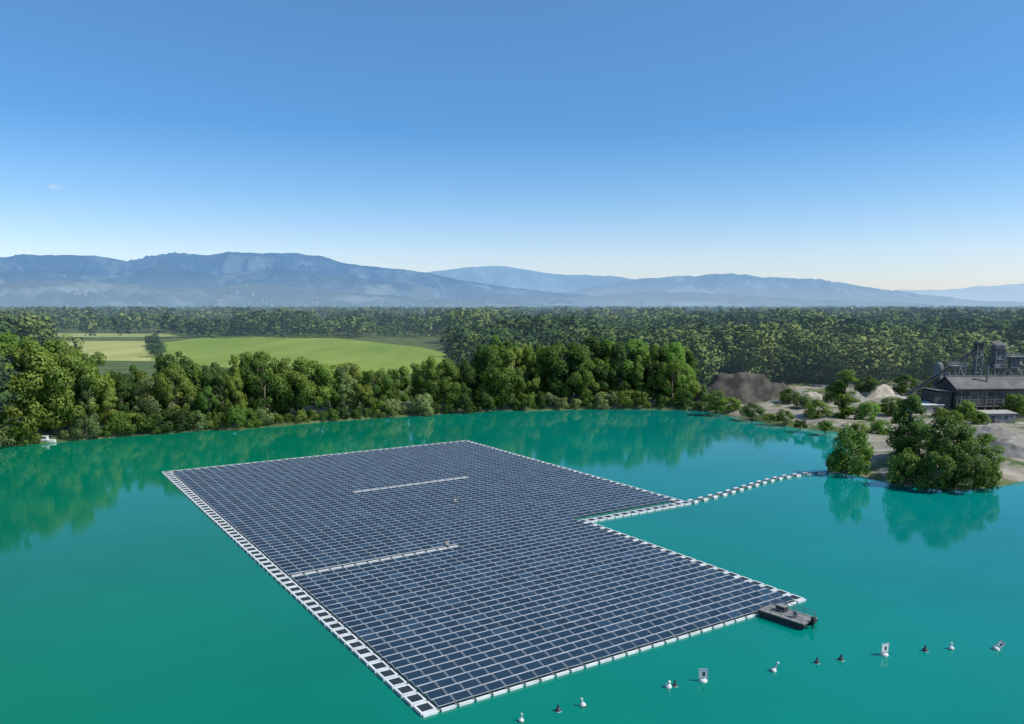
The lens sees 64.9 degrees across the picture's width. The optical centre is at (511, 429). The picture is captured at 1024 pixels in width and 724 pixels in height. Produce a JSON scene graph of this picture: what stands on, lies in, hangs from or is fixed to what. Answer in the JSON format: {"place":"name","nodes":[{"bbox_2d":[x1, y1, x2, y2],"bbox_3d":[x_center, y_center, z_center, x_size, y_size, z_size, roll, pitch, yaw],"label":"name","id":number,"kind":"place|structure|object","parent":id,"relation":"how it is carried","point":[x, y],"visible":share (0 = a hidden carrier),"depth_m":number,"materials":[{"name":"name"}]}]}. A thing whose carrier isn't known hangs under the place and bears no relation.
{"place":"outdoors","nodes":[
{"label":"outdoors","id":0,"kind":"place"},
{"bbox_2d":[61,341,152,360],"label":"field","id":1,"kind":"structure","parent":0,"point":[123,350],"depth_m":611.45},
{"bbox_2d":[57,333,179,336],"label":"field","id":2,"kind":"structure","parent":0,"point":[111,335],"depth_m":891.05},
{"bbox_2d":[0,266,576,304],"bbox_3d":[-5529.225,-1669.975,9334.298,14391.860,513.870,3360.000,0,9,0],"label":"hills","id":3,"kind":"structure","parent":0,"point":[161,276],"depth_m":9509.83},
{"bbox_2d":[0,280,581,308],"bbox_3d":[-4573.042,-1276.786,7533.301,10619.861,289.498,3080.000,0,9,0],"label":"hills","id":4,"kind":"structure","parent":0,"point":[39,293],"depth_m":7159.80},
{"bbox_2d":[0,252,586,299],"bbox_3d":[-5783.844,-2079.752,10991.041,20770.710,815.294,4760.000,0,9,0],"label":"hills","id":5,"kind":"structure","parent":0,"point":[227,263],"depth_m":11141.88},
{"bbox_2d":[150,337,455,373],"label":"meadow","id":6,"kind":"structure","parent":0,"point":[365,356],"depth_m":585.85,"materials":[{"name":"green plant"}]},
{"bbox_2d":[0,409,1023,723],"bbox_3d":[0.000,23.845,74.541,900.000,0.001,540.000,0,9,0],"label":"water","id":7,"kind":"structure","parent":0,"point":[136,587],"depth_m":99.87,"materials":[{"name":"liquid"}]},
{"bbox_2d":[162,440,805,717],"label":"floating solar array","id":8,"kind":"object","parent":7,"relation":"on","point":[524,479],"visible":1,"depth_m":108.56,"materials":[{"name":"blue glass"}]},
{"bbox_2d":[687,470,835,503],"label":"float line","id":9,"kind":"object","parent":7,"relation":"on","point":[749,486],"visible":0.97,"depth_m":157.24,"materials":[{"name":"white plastic"}]},
{"bbox_2d":[758,598,817,629],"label":"work barge","id":10,"kind":"object","parent":7,"relation":"on","point":[781,613],"visible":0.98,"depth_m":89.83,"materials":[{"name":"grey metal"}]},
{"bbox_2d":[0,0,1023,290],"label":"sky","id":11,"kind":"structure","parent":0,"point":[879,144],"materials":[{"name":"blue"}]},
{"bbox_2d":[2,314,1023,489],"bbox_3d":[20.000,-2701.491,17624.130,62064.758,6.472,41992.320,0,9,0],"label":"ground","id":12,"kind":"structure","parent":0,"point":[1011,468],"depth_m":269.87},
{"bbox_2d":[0,378,39,428],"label":"tree","id":13,"kind":"object","parent":12,"relation":"on","point":[19,406],"visible":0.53,"depth_m":202.63,"materials":[{"name":"green plant"}]},
{"bbox_2d":[9,420,41,444],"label":"shrub","id":14,"kind":"object","parent":12,"relation":"on","point":[26,438],"visible":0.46,"depth_m":203.62,"materials":[{"name":"green plant"}]},
{"bbox_2d":[0,343,77,436],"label":"tree","id":15,"kind":"object","parent":12,"relation":"on","point":[34,414],"visible":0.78,"depth_m":204.14,"materials":[{"name":"green plant"}]},
{"bbox_2d":[31,349,65,433],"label":"tree","id":16,"kind":"object","parent":12,"relation":"on","point":[43,427],"visible":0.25,"depth_m":208.13,"materials":[{"name":"green plant"}]},
{"bbox_2d":[2,336,97,430],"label":"tree","id":17,"kind":"object","parent":12,"relation":"on","point":[53,346],"visible":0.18,"depth_m":211.75,"materials":[{"name":"green plant"}]},
{"bbox_2d":[27,346,108,428],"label":"tree","id":18,"kind":"object","parent":12,"relation":"on","point":[55,371],"visible":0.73,"depth_m":208.59,"materials":[{"name":"green plant"}]},
{"bbox_2d":[0,311,168,426],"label":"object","id":19,"kind":"object","parent":12,"relation":"on","point":[39,329],"visible":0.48,"depth_m":339.23,"materials":[{"name":"plant"}]},
{"bbox_2d":[70,411,101,440],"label":"shrub","id":20,"kind":"object","parent":12,"relation":"on","point":[89,418],"visible":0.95,"depth_m":211.41,"materials":[{"name":"green plant"}]},
{"bbox_2d":[76,375,97,430],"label":"tree","id":21,"kind":"object","parent":12,"relation":"on","point":[88,397],"visible":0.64,"depth_m":214.06,"materials":[{"name":"green plant"}]},
{"bbox_2d":[69,351,106,407],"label":"tree","id":22,"kind":"object","parent":12,"relation":"on","point":[93,356],"visible":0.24,"depth_m":219.68,"materials":[{"name":"green plant"}]},
{"bbox_2d":[96,371,120,424],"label":"tree","id":23,"kind":"object","parent":12,"relation":"on","point":[108,404],"visible":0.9,"depth_m":217.40,"materials":[{"name":"green plant"}]},
{"bbox_2d":[103,371,134,413],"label":"tree","id":24,"kind":"object","parent":12,"relation":"on","point":[126,395],"visible":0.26,"depth_m":227.29,"materials":[{"name":"green plant"}]},
{"bbox_2d":[116,374,129,414],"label":"tree","id":25,"kind":"object","parent":12,"relation":"on","point":[119,393],"visible":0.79,"depth_m":219.98,"materials":[{"name":"green plant"}]},
{"bbox_2d":[115,410,150,434],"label":"shrub","id":26,"kind":"object","parent":12,"relation":"on","point":[127,429],"visible":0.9,"depth_m":217.65,"materials":[{"name":"green plant"}]},
{"bbox_2d":[135,413,161,433],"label":"shrub","id":27,"kind":"object","parent":12,"relation":"on","point":[150,427],"visible":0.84,"depth_m":219.40,"materials":[{"name":"green plant"}]},
{"bbox_2d":[131,374,178,424],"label":"tree","id":28,"kind":"object","parent":12,"relation":"on","point":[142,389],"visible":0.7,"depth_m":221.76,"materials":[{"name":"green plant"}]},
{"bbox_2d":[137,406,177,433],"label":"shrub","id":29,"kind":"object","parent":12,"relation":"on","point":[167,427],"visible":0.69,"depth_m":221.06,"materials":[{"name":"green plant"}]},
{"bbox_2d":[146,362,198,421],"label":"tree","id":30,"kind":"object","parent":12,"relation":"on","point":[172,368],"visible":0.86,"depth_m":224.69,"materials":[{"name":"green plant"}]},
{"bbox_2d":[154,351,197,410],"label":"tree","id":31,"kind":"object","parent":12,"relation":"on","point":[171,358],"visible":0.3,"depth_m":233.62,"materials":[{"name":"green plant"}]},
{"bbox_2d":[169,409,199,432],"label":"shrub","id":32,"kind":"object","parent":12,"relation":"on","point":[178,419],"visible":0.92,"depth_m":224.54,"materials":[{"name":"green plant"}]},
{"bbox_2d":[183,410,209,430],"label":"shrub","id":33,"kind":"object","parent":12,"relation":"on","point":[202,423],"visible":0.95,"depth_m":226.28,"materials":[{"name":"green plant"}]},
{"bbox_2d":[188,361,206,413],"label":"tree","id":34,"kind":"object","parent":12,"relation":"on","point":[196,369],"visible":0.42,"depth_m":234.31,"materials":[{"name":"green plant"}]},
{"bbox_2d":[194,386,220,420],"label":"tree","id":35,"kind":"object","parent":12,"relation":"on","point":[211,407],"visible":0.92,"depth_m":229.06,"materials":[{"name":"green plant"}]},
{"bbox_2d":[194,362,226,413],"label":"tree","id":36,"kind":"object","parent":12,"relation":"on","point":[209,379],"visible":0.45,"depth_m":236.22,"materials":[{"name":"green plant"}]},
{"bbox_2d":[218,378,229,422],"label":"tree","id":37,"kind":"object","parent":12,"relation":"on","point":[224,408],"visible":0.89,"depth_m":230.27,"materials":[{"name":"green plant"}]},
{"bbox_2d":[221,354,247,420],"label":"tree","id":38,"kind":"object","parent":12,"relation":"on","point":[234,381],"visible":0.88,"depth_m":231.28,"materials":[{"name":"green plant"}]},
{"bbox_2d":[223,404,248,428],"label":"shrub","id":39,"kind":"object","parent":12,"relation":"on","point":[240,416],"visible":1,"depth_m":227.93,"materials":[{"name":"green plant"}]},
{"bbox_2d":[241,358,262,417],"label":"tree","id":40,"kind":"object","parent":12,"relation":"on","point":[250,396],"visible":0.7,"depth_m":235.39,"materials":[{"name":"green plant"}]},
{"bbox_2d":[237,351,291,417],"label":"tree","id":41,"kind":"object","parent":12,"relation":"on","point":[257,363],"visible":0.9,"depth_m":236.42,"materials":[{"name":"green plant"}]},
{"bbox_2d":[266,357,330,413],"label":"tree","id":42,"kind":"object","parent":12,"relation":"on","point":[292,375],"visible":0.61,"depth_m":240.89,"materials":[{"name":"green plant"}]},
{"bbox_2d":[290,356,333,413],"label":"tree","id":43,"kind":"object","parent":12,"relation":"on","point":[323,392],"visible":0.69,"depth_m":242.99,"materials":[{"name":"green plant"}]},
{"bbox_2d":[322,368,339,412],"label":"tree","id":44,"kind":"object","parent":12,"relation":"on","point":[334,398],"visible":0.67,"depth_m":249.59,"materials":[{"name":"green plant"}]},
{"bbox_2d":[336,364,356,410],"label":"tree","id":45,"kind":"object","parent":12,"relation":"on","point":[343,376],"visible":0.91,"depth_m":250.97,"materials":[{"name":"green plant"}]},
{"bbox_2d":[330,362,372,403],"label":"tree","id":46,"kind":"object","parent":12,"relation":"on","point":[355,372],"visible":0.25,"depth_m":260.09,"materials":[{"name":"green plant"}]},
{"bbox_2d":[351,383,374,412],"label":"tree","id":47,"kind":"object","parent":12,"relation":"on","point":[366,389],"visible":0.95,"depth_m":252.33,"materials":[{"name":"green plant"}]},
{"bbox_2d":[357,369,394,407],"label":"tree","id":48,"kind":"object","parent":12,"relation":"on","point":[376,388],"visible":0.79,"depth_m":255.65,"materials":[{"name":"green plant"}]},
{"bbox_2d":[387,365,412,402],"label":"tree","id":49,"kind":"object","parent":12,"relation":"on","point":[404,382],"visible":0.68,"depth_m":264.84,"materials":[{"name":"green plant"}]},
{"bbox_2d":[408,363,424,402],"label":"tree","id":50,"kind":"object","parent":12,"relation":"on","point":[415,370],"visible":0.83,"depth_m":268.53,"materials":[{"name":"green plant"}]},
{"bbox_2d":[409,393,433,415],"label":"shrub","id":51,"kind":"object","parent":12,"relation":"on","point":[423,402],"visible":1,"depth_m":256.21,"materials":[{"name":"green plant"}]},
{"bbox_2d":[411,359,449,399],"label":"tree","id":52,"kind":"object","parent":12,"relation":"on","point":[422,369],"visible":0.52,"depth_m":268.62,"materials":[{"name":"green plant"}]},
{"bbox_2d":[423,355,443,403],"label":"tree","id":53,"kind":"object","parent":12,"relation":"on","point":[431,367],"visible":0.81,"depth_m":263.10,"materials":[{"name":"green plant"}]},
{"bbox_2d":[429,358,462,407],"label":"tree","id":54,"kind":"object","parent":12,"relation":"on","point":[447,380],"visible":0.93,"depth_m":264.00,"materials":[{"name":"green plant"}]},
{"bbox_2d":[451,393,476,413],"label":"shrub","id":55,"kind":"object","parent":12,"relation":"on","point":[463,403],"visible":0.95,"depth_m":262.41,"materials":[{"name":"green plant"}]},
{"bbox_2d":[450,359,478,401],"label":"tree","id":56,"kind":"object","parent":12,"relation":"on","point":[466,369],"visible":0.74,"depth_m":267.38,"materials":[{"name":"green plant"}]},
{"bbox_2d":[471,344,492,402],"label":"tree","id":57,"kind":"object","parent":12,"relation":"on","point":[482,361],"visible":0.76,"depth_m":269.12,"materials":[{"name":"green plant"}]},
{"bbox_2d":[474,392,495,410],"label":"shrub","id":58,"kind":"object","parent":12,"relation":"on","point":[484,400],"visible":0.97,"depth_m":266.16,"materials":[{"name":"green plant"}]},
{"bbox_2d":[473,344,523,406],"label":"tree","id":59,"kind":"object","parent":12,"relation":"on","point":[503,382],"visible":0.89,"depth_m":268.94,"materials":[{"name":"green plant"}]},
{"bbox_2d":[0,305,1023,337],"bbox_3d":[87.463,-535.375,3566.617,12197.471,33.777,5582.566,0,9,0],"label":"wood","id":60,"kind":"object","parent":12,"relation":"on","point":[233,320],"visible":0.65,"depth_m":1034.90,"materials":[{"name":"plant"}]},
{"bbox_2d":[512,365,538,403],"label":"tree","id":61,"kind":"object","parent":12,"relation":"on","point":[523,389],"visible":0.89,"depth_m":273.96,"materials":[{"name":"green plant"}]},
{"bbox_2d":[524,345,564,396],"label":"tree","id":62,"kind":"object","parent":12,"relation":"on","point":[543,387],"visible":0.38,"depth_m":278.58,"materials":[{"name":"green plant"}]},
{"bbox_2d":[538,341,590,396],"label":"tree","id":63,"kind":"object","parent":12,"relation":"on","point":[574,364],"visible":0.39,"depth_m":278.56,"materials":[{"name":"green plant"}]},
{"bbox_2d":[539,344,595,402],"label":"tree","id":64,"kind":"object","parent":12,"relation":"on","point":[552,356],"visible":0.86,"depth_m":274.58,"materials":[{"name":"green plant"}]},
{"bbox_2d":[577,372,599,401],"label":"tree","id":65,"kind":"object","parent":12,"relation":"on","point":[584,388],"visible":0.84,"depth_m":275.35,"materials":[{"name":"green plant"}]},
{"bbox_2d":[590,365,615,395],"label":"tree","id":66,"kind":"object","parent":12,"relation":"on","point":[604,383],"visible":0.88,"depth_m":277.62,"materials":[{"name":"green plant"}]},
{"bbox_2d":[581,334,626,381],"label":"tree","id":67,"kind":"object","parent":12,"relation":"on","point":[593,342],"visible":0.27,"depth_m":287.90,"materials":[{"name":"green plant"}]},
{"bbox_2d":[591,338,649,390],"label":"tree","id":68,"kind":"object","parent":12,"relation":"on","point":[640,348],"visible":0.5,"depth_m":283.57,"materials":[{"name":"green plant"}]},
{"bbox_2d":[610,349,630,392],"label":"tree","id":69,"kind":"object","parent":12,"relation":"on","point":[617,379],"visible":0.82,"depth_m":276.86,"materials":[{"name":"green plant"}]},
{"bbox_2d":[629,355,645,402],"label":"tree","id":70,"kind":"object","parent":12,"relation":"on","point":[636,378],"visible":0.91,"depth_m":277.17,"materials":[{"name":"green plant"}]},
{"bbox_2d":[642,377,664,402],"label":"tree","id":71,"kind":"object","parent":12,"relation":"on","point":[651,381],"visible":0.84,"depth_m":276.12,"materials":[{"name":"green plant"}]},
{"bbox_2d":[642,347,673,400],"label":"tree","id":72,"kind":"object","parent":12,"relation":"on","point":[660,358],"visible":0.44,"depth_m":280.09,"materials":[{"name":"green plant"}]},
{"bbox_2d":[655,360,688,399],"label":"tree","id":73,"kind":"object","parent":12,"relation":"on","point":[662,378],"visible":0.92,"depth_m":274.12,"materials":[{"name":"green plant"}]},
{"bbox_2d":[660,342,698,400],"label":"tree","id":74,"kind":"object","parent":12,"relation":"on","point":[676,353],"visible":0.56,"depth_m":280.94,"materials":[{"name":"green plant"}]},
{"bbox_2d":[675,390,694,409],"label":"shrub","id":75,"kind":"object","parent":12,"relation":"on","point":[681,398],"visible":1,"depth_m":271.56,"materials":[{"name":"green plant"}]},
{"bbox_2d":[702,390,728,413],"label":"tree","id":76,"kind":"object","parent":12,"relation":"on","point":[717,403],"visible":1,"depth_m":255.70,"materials":[{"name":"green plant"}]},
{"bbox_2d":[690,372,771,403],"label":"gravel heap","id":77,"kind":"object","parent":12,"relation":"on","point":[745,387],"visible":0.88,"depth_m":279.51,"materials":[{"name":"gravel"}]},
{"bbox_2d":[439,310,1023,387],"bbox_3d":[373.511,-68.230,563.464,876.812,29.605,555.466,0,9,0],"label":"wood","id":78,"kind":"object","parent":12,"relation":"on","point":[796,342],"visible":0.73,"depth_m":361.78,"materials":[{"name":"plant"}]},
{"bbox_2d":[739,401,765,420],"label":"shrub","id":79,"kind":"object","parent":12,"relation":"on","point":[746,412],"visible":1,"depth_m":245.11,"materials":[{"name":"green plant"}]},
{"bbox_2d":[764,382,794,401],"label":"gravel heap","id":80,"kind":"object","parent":12,"relation":"on","point":[776,388],"visible":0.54,"depth_m":280.02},
{"bbox_2d":[803,397,833,418],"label":"shrub","id":81,"kind":"object","parent":12,"relation":"on","point":[813,412],"visible":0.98,"depth_m":238.00,"materials":[{"name":"green plant"}]},
{"bbox_2d":[826,369,860,418],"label":"tree","id":82,"kind":"object","parent":12,"relation":"on","point":[843,403],"visible":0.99,"depth_m":239.47,"materials":[{"name":"green plant"}]},
{"bbox_2d":[825,423,873,475],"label":"shrub","id":83,"kind":"object","parent":12,"relation":"on","point":[850,443],"visible":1,"depth_m":166.38,"materials":[{"name":"green plant"}]},
{"bbox_2d":[853,376,881,391],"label":"tree","id":84,"kind":"object","parent":12,"relation":"on","point":[859,386],"visible":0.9,"depth_m":294.02,"materials":[{"name":"green plant"}]},
{"bbox_2d":[854,402,881,420],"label":"shrub","id":85,"kind":"object","parent":12,"relation":"on","point":[868,411],"visible":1,"depth_m":236.29,"materials":[{"name":"green plant"}]},
{"bbox_2d":[858,383,900,397],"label":"gravel heap","id":86,"kind":"object","parent":12,"relation":"on","point":[883,390],"visible":0.69,"depth_m":293.10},
{"bbox_2d":[878,396,902,415],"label":"tree","id":87,"kind":"object","parent":12,"relation":"on","point":[886,410],"visible":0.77,"depth_m":245.12,"materials":[{"name":"green plant"}]},
{"bbox_2d":[885,447,922,487],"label":"shrub","id":88,"kind":"object","parent":12,"relation":"on","point":[899,468],"visible":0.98,"depth_m":155.91,"materials":[{"name":"green plant"}]},
{"bbox_2d":[891,374,918,395],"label":"tree","id":89,"kind":"object","parent":12,"relation":"on","point":[902,387],"visible":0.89,"depth_m":298.10,"materials":[{"name":"green plant"}]},
{"bbox_2d":[886,393,926,459],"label":"tree","id":90,"kind":"object","parent":12,"relation":"on","point":[914,401],"visible":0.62,"depth_m":171.66,"materials":[{"name":"green plant"}]},
{"bbox_2d":[891,422,944,466],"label":"tree","id":91,"kind":"object","parent":12,"relation":"on","point":[909,439],"visible":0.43,"depth_m":166.31,"materials":[{"name":"green plant"}]},
{"bbox_2d":[902,348,975,395],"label":"conveyor","id":92,"kind":"object","parent":12,"relation":"on","point":[934,377],"visible":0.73,"depth_m":268.57,"materials":[{"name":"grey metal"}]},
{"bbox_2d":[915,451,965,491],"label":"shrub","id":93,"kind":"object","parent":12,"relation":"on","point":[928,463],"visible":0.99,"depth_m":151.39,"materials":[{"name":"green plant"}]},
{"bbox_2d":[915,414,981,478],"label":"tree","id":94,"kind":"object","parent":12,"relation":"on","point":[952,431],"visible":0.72,"depth_m":157.35,"materials":[{"name":"green plant"}]},
{"bbox_2d":[940,453,990,492],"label":"shrub","id":95,"kind":"object","parent":12,"relation":"on","point":[968,467],"visible":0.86,"depth_m":150.72,"materials":[{"name":"green plant"}]},
{"bbox_2d":[920,366,1023,413],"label":"plant building","id":96,"kind":"structure","parent":12,"relation":"on","point":[987,391],"depth_m":248.56,"materials":[{"name":"grey metal"}]},
{"bbox_2d":[971,342,984,374],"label":"lattice tower","id":97,"kind":"structure","parent":12,"relation":"on","point":[979,346],"depth_m":258.71,"materials":[{"name":"grey metal"}]},
{"bbox_2d":[954,433,1006,477],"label":"tree","id":98,"kind":"object","parent":12,"relation":"on","point":[986,439],"visible":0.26,"depth_m":158.54,"materials":[{"name":"green plant"}]},
{"bbox_2d":[972,455,1002,489],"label":"shrub","id":99,"kind":"object","parent":12,"relation":"on","point":[994,480],"visible":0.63,"depth_m":152.46,"materials":[{"name":"green plant"}]},
{"bbox_2d":[975,410,1017,422],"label":"shed","id":100,"kind":"structure","parent":12,"relation":"on","point":[1001,416],"depth_m":231.17,"materials":[{"name":"grey metal"}]},
{"bbox_2d":[970,424,1023,439],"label":"gravel heap","id":101,"kind":"object","parent":12,"relation":"on","point":[997,431],"visible":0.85,"depth_m":204.97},
{"bbox_2d":[985,341,1009,374],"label":"screening tower","id":102,"kind":"structure","parent":12,"relation":"on","point":[996,357],"depth_m":259.13,"materials":[{"name":"grey metal"}]},
{"bbox_2d":[978,439,1023,458],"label":"gravel heap","id":103,"kind":"object","parent":12,"relation":"on","point":[1014,449],"visible":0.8,"depth_m":177.30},
{"bbox_2d":[999,393,1023,415],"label":"tree","id":104,"kind":"object","parent":12,"relation":"on","point":[1018,407],"visible":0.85,"depth_m":242.66,"materials":[{"name":"green plant"}]},
{"bbox_2d":[1003,353,1023,374],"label":"hopper frame","id":105,"kind":"object","parent":12,"relation":"on","point":[1014,362],"visible":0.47,"depth_m":260.22,"materials":[{"name":"grey metal"}]},
{"bbox_2d":[426,266,631,292],"bbox_3d":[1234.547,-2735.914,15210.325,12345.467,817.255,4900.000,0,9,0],"label":"hills","id":106,"kind":"structure","parent":0,"point":[511,277],"depth_m":15215.67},
{"bbox_2d":[529,291,974,307],"bbox_3d":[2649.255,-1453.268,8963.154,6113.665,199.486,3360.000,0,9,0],"label":"hills","id":107,"kind":"structure","parent":0,"point":[659,299],"depth_m":8548.91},
{"bbox_2d":[561,273,1023,307],"bbox_3d":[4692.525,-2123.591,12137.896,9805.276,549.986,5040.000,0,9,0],"label":"hills","id":108,"kind":"structure","parent":0,"point":[746,285],"depth_m":11813.92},
{"bbox_2d":[892,283,1023,301],"bbox_3d":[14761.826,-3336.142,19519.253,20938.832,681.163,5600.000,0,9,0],"label":"hills","id":109,"kind":"structure","parent":0,"point":[1011,292],"depth_m":19355.71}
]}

